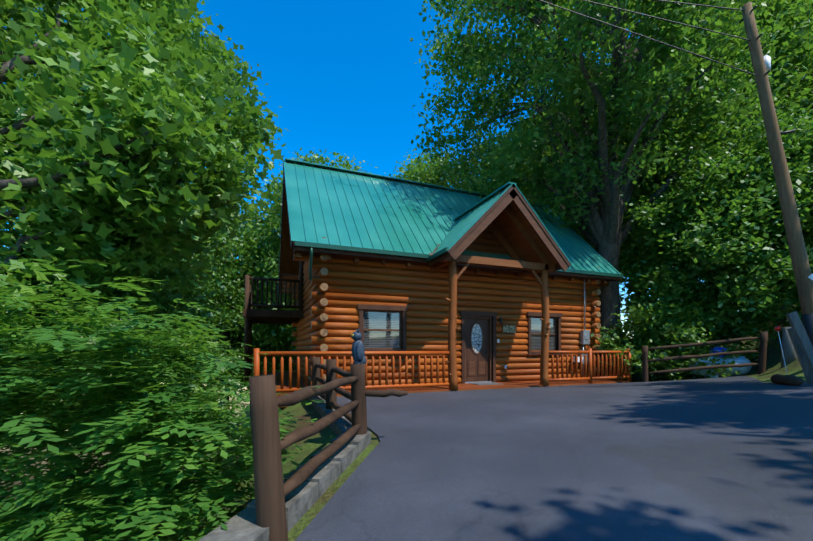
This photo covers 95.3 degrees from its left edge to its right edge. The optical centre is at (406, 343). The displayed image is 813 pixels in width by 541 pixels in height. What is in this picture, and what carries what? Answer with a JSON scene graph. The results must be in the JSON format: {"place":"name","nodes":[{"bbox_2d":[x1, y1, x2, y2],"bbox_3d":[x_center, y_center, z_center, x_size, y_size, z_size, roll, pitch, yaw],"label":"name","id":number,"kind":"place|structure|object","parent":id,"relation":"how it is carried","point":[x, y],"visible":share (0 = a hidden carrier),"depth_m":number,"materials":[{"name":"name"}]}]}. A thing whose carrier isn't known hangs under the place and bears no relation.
{"place":"outdoors","nodes":[
{"label":"outdoors","id":0,"kind":"place"},
{"bbox_2d":[243,261,304,379],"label":"balcony","id":1,"kind":"structure","parent":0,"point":[259,316],"depth_m":13.51,"materials":[{"name":"brown wood"}]},
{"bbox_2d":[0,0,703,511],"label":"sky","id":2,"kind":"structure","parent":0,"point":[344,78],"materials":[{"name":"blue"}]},
{"bbox_2d":[36,305,806,540],"bbox_3d":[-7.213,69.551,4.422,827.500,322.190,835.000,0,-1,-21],"label":"ground","id":3,"kind":"structure","parent":0,"point":[314,444],"depth_m":5.68,"materials":[{"name":"green plant"}]},
{"bbox_2d":[0,0,288,467],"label":"maple tree","id":4,"kind":"object","parent":3,"relation":"on","point":[107,141],"visible":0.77,"depth_m":4.83,"materials":[{"name":"green plant"}]},
{"bbox_2d":[0,259,323,540],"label":"understory shrubs","id":5,"kind":"object","parent":3,"relation":"on","point":[133,489],"visible":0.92,"depth_m":2.77,"materials":[{"name":"green plant"}]},
{"bbox_2d":[153,194,290,410],"bbox_3d":[-14.305,-1.655,30.276,12.864,22.500,12.306,0,-1,-19],"label":"tree","id":6,"kind":"object","parent":3,"relation":"on","point":[219,282],"visible":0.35,"depth_m":27.58,"materials":[{"name":"green plant"}]},
{"bbox_2d":[208,253,296,402],"bbox_3d":[-12.288,0.327,34.701,11.558,18.629,12.128,0,-1,-15],"label":"tree","id":7,"kind":"object","parent":3,"relation":"on","point":[281,347],"visible":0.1,"depth_m":31.13,"materials":[{"name":"green plant"}]},
{"bbox_2d":[198,396,370,540],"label":"retaining kerb","id":8,"kind":"structure","parent":3,"relation":"on","point":[304,497],"depth_m":3.16,"materials":[{"name":"concrete"}]},
{"bbox_2d":[249,357,366,540],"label":"fence posts","id":9,"kind":"object","parent":3,"relation":"on","point":[270,505],"visible":0.65,"depth_m":2.51,"materials":[{"name":"brown wood"}]},
{"bbox_2d":[277,363,407,495],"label":"fence rails","id":10,"kind":"object","parent":9,"relation":"attached to","point":[299,477],"visible":0.79,"depth_m":3.53,"materials":[{"name":"brown wood"}]},
{"bbox_2d":[350,329,366,363],"bbox_3d":[-0.620,0.054,4.832,0.190,0.490,0.191,0,-1,25],"label":"statue","id":11,"kind":"object","parent":9,"relation":"on","point":[358,351],"visible":0.98,"depth_m":4.77,"materials":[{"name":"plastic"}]},
{"bbox_2d":[241,147,377,349],"bbox_3d":[-6.514,-4.393,30.443,12.451,21.907,12.932,-1,-1,41],"label":"tree","id":12,"kind":"object","parent":3,"relation":"on","point":[272,217],"visible":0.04,"depth_m":27.60,"materials":[{"name":"green plant"}]},
{"bbox_2d":[385,146,483,191],"bbox_3d":[1.924,-5.552,30.212,12.187,20.280,11.658,0,-1,-4],"label":"tree","id":13,"kind":"object","parent":3,"relation":"on","point":[422,174],"visible":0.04,"depth_m":27.77,"materials":[{"name":"green plant"}]},
{"bbox_2d":[261,371,632,406],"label":"deck","id":14,"kind":"structure","parent":3,"relation":"on","point":[502,385],"depth_m":11.30,"materials":[{"name":"brown wood"}]},
{"bbox_2d":[253,348,631,388],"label":"porch balusters","id":15,"kind":"object","parent":14,"relation":"on","point":[613,371],"visible":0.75,"depth_m":9.81,"materials":[{"name":"brown wood"}]},
{"bbox_2d":[258,351,629,392],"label":"deck rails","id":16,"kind":"object","parent":14,"relation":"on","point":[289,353],"visible":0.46,"depth_m":9.53,"materials":[{"name":"brown wood"}]},
{"bbox_2d":[296,237,600,381],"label":"log ends","id":17,"kind":"object","parent":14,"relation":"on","point":[306,332],"visible":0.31,"depth_m":12.48,"materials":[{"name":"brown wood"}]},
{"bbox_2d":[469,382,500,384],"bbox_3d":[2.473,1.256,11.462,0.860,0.014,0.600,0,-1,-21],"label":"door mat","id":18,"kind":"object","parent":14,"relation":"on","point":[489,383],"depth_m":11.46,"materials":[{"name":"grey"}]},
{"bbox_2d":[445,261,550,389],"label":"porch posts","id":19,"kind":"object","parent":14,"relation":"on","point":[451,361],"visible":0.98,"depth_m":10.12,"materials":[{"name":"brown wood"}]},
{"bbox_2d":[426,182,571,286],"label":"porch roof","id":20,"kind":"structure","parent":14,"relation":"on","point":[504,219],"depth_m":10.86,"materials":[{"name":"brown wood"}]},
{"bbox_2d":[452,141,573,227],"bbox_3d":[9.550,-6.310,30.620,14.369,21.746,13.835,1,-1,-34],"label":"tree","id":21,"kind":"object","parent":3,"relation":"on","point":[477,176],"depth_m":28.40,"materials":[{"name":"green plant"}]},
{"bbox_2d":[498,0,612,209],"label":"slender tree","id":22,"kind":"object","parent":3,"relation":"on","point":[566,38],"visible":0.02,"depth_m":22.75,"materials":[{"name":"green plant"}]},
{"bbox_2d":[506,87,662,284],"bbox_3d":[12.499,-8.104,26.632,12.849,21.358,13.258,-1,-1,37],"label":"tree","id":23,"kind":"object","parent":3,"relation":"on","point":[557,155],"visible":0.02,"depth_m":24.68,"materials":[{"name":"green plant"}]},
{"bbox_2d":[410,0,799,379],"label":"oak tree","id":24,"kind":"object","parent":3,"relation":"on","point":[598,208],"visible":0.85,"depth_m":13.60,"materials":[{"name":"green plant"}]},
{"bbox_2d":[597,0,722,342],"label":"slender tree","id":25,"kind":"object","parent":3,"relation":"on","point":[637,38],"depth_m":20.02,"materials":[{"name":"green plant"}]},
{"bbox_2d":[590,298,758,380],"bbox_3d":[9.532,0.137,13.725,6.318,3.932,4.745,0,-1,-21],"label":"bush","id":26,"kind":"object","parent":3,"relation":"on","point":[640,328],"visible":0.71,"depth_m":12.76,"materials":[{"name":"green plant"}]},
{"bbox_2d":[556,0,812,281],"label":"tree","id":27,"kind":"object","parent":3,"relation":"on","point":[703,125],"visible":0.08,"depth_m":15.39,"materials":[{"name":"green plant"}]},
{"bbox_2d":[642,332,767,381],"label":"fence posts","id":28,"kind":"object","parent":3,"relation":"on","point":[762,357],"visible":0.73,"depth_m":11.13,"materials":[{"name":"brown wood"}]},
{"bbox_2d":[618,138,812,350],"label":"tree","id":29,"kind":"object","parent":3,"relation":"on","point":[662,283],"visible":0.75,"depth_m":12.72,"materials":[{"name":"green plant"}]},
{"bbox_2d":[688,347,751,377],"bbox_3d":[10.867,0.677,12.897,1.810,1.090,0.802,0,-1,9],"label":"propane tank","id":30,"kind":"object","parent":3,"relation":"on","point":[743,360],"visible":0.58,"depth_m":12.63,"materials":[{"name":"blue"}]},
{"bbox_2d":[628,0,812,344],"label":"tree","id":31,"kind":"object","parent":3,"relation":"on","point":[800,8],"visible":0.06,"depth_m":15.41,"materials":[{"name":"green plant"}]},
{"bbox_2d":[658,88,812,323],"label":"tree","id":32,"kind":"object","parent":3,"relation":"on","point":[763,174],"visible":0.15,"depth_m":12.40,"materials":[{"name":"green plant"}]},
{"bbox_2d":[701,88,812,327],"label":"tree","id":33,"kind":"object","parent":3,"relation":"on","point":[763,137],"visible":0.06,"depth_m":12.49,"materials":[{"name":"green plant"}]},
{"bbox_2d":[734,54,812,138],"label":"tree","id":34,"kind":"object","parent":3,"relation":"on","point":[790,94],"depth_m":18.24,"materials":[{"name":"green plant"}]},
{"bbox_2d":[739,2,812,345],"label":"utility pole","id":35,"kind":"object","parent":3,"relation":"on","point":[761,64],"visible":1,"depth_m":7.86,"materials":[{"name":"brown wood"}]},
{"bbox_2d":[538,0,761,261],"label":"power lines","id":36,"kind":"object","parent":35,"relation":"attached to","point":[670,46],"visible":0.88,"depth_m":7.70,"materials":[{"name":"black rubber"}]},
{"bbox_2d":[774,326,787,374],"bbox_3d":[7.458,0.280,7.331,0.268,1.240,0.069,0,-1,9],"label":"reflector stake","id":37,"kind":"object","parent":3,"relation":"on","point":[777,328],"visible":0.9,"depth_m":7.34,"materials":[{"name":"white paint"}]},
{"bbox_2d":[781,327,797,367],"bbox_3d":[10.195,0.149,9.860,0.331,1.154,0.353,0,-1,-21],"label":"stump","id":38,"kind":"object","parent":3,"relation":"on","point":[789,353],"visible":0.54,"depth_m":9.81,"materials":[{"name":"grey wood"}]},
{"bbox_2d":[791,1,812,81],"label":"slender tree","id":39,"kind":"object","parent":3,"relation":"on","point":[798,36],"depth_m":16.91,"materials":[{"name":"green plant"}]},
{"bbox_2d":[277,158,623,329],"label":"cabin roof","id":40,"kind":"structure","parent":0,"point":[351,214],"depth_m":12.16,"materials":[{"name":"teal metal"}]},
{"bbox_2d":[281,250,608,385],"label":"cabin logs","id":41,"kind":"object","parent":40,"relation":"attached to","point":[421,292],"visible":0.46,"depth_m":11.35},
{"bbox_2d":[497,279,589,376],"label":"wall fixtures","id":42,"kind":"object","parent":41,"relation":"attached to","point":[584,336],"depth_m":13.27,"materials":[{"name":"black metal"}]},
{"bbox_2d":[296,253,605,283],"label":"rafter ends","id":43,"kind":"object","parent":40,"relation":"on","point":[298,255],"visible":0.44,"depth_m":11.71,"materials":[{"name":"brown wood"}]},
{"bbox_2d":[357,304,562,383],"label":"windows and door","id":44,"kind":"structure","parent":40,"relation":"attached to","point":[382,327],"depth_m":11.84,"materials":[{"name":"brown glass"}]},
{"bbox_2d":[295,376,812,540],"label":"driveway","id":45,"kind":"structure","parent":0,"point":[720,459],"depth_m":3.50,"materials":[{"name":"grey asphalt"}]},
{"bbox_2d":[770,374,803,385],"bbox_3d":[7.410,0.722,7.230,0.203,0.230,0.869,0,-1,21],"label":"log","id":46,"kind":"object","parent":45,"relation":"on","point":[792,380],"visible":0.98,"depth_m":7.08,"materials":[{"name":"brown wood"}]},
{"bbox_2d":[787,311,812,384],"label":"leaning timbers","id":47,"kind":"object","parent":45,"relation":"on","point":[801,342],"visible":0.94,"depth_m":6.76,"materials":[{"name":"grey wood"}]},
{"bbox_2d":[648,337,759,373],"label":"fence rails","id":48,"kind":"object","parent":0,"point":[705,355],"visible":0.85,"depth_m":11.48,"materials":[{"name":"brown wood"}]}
]}

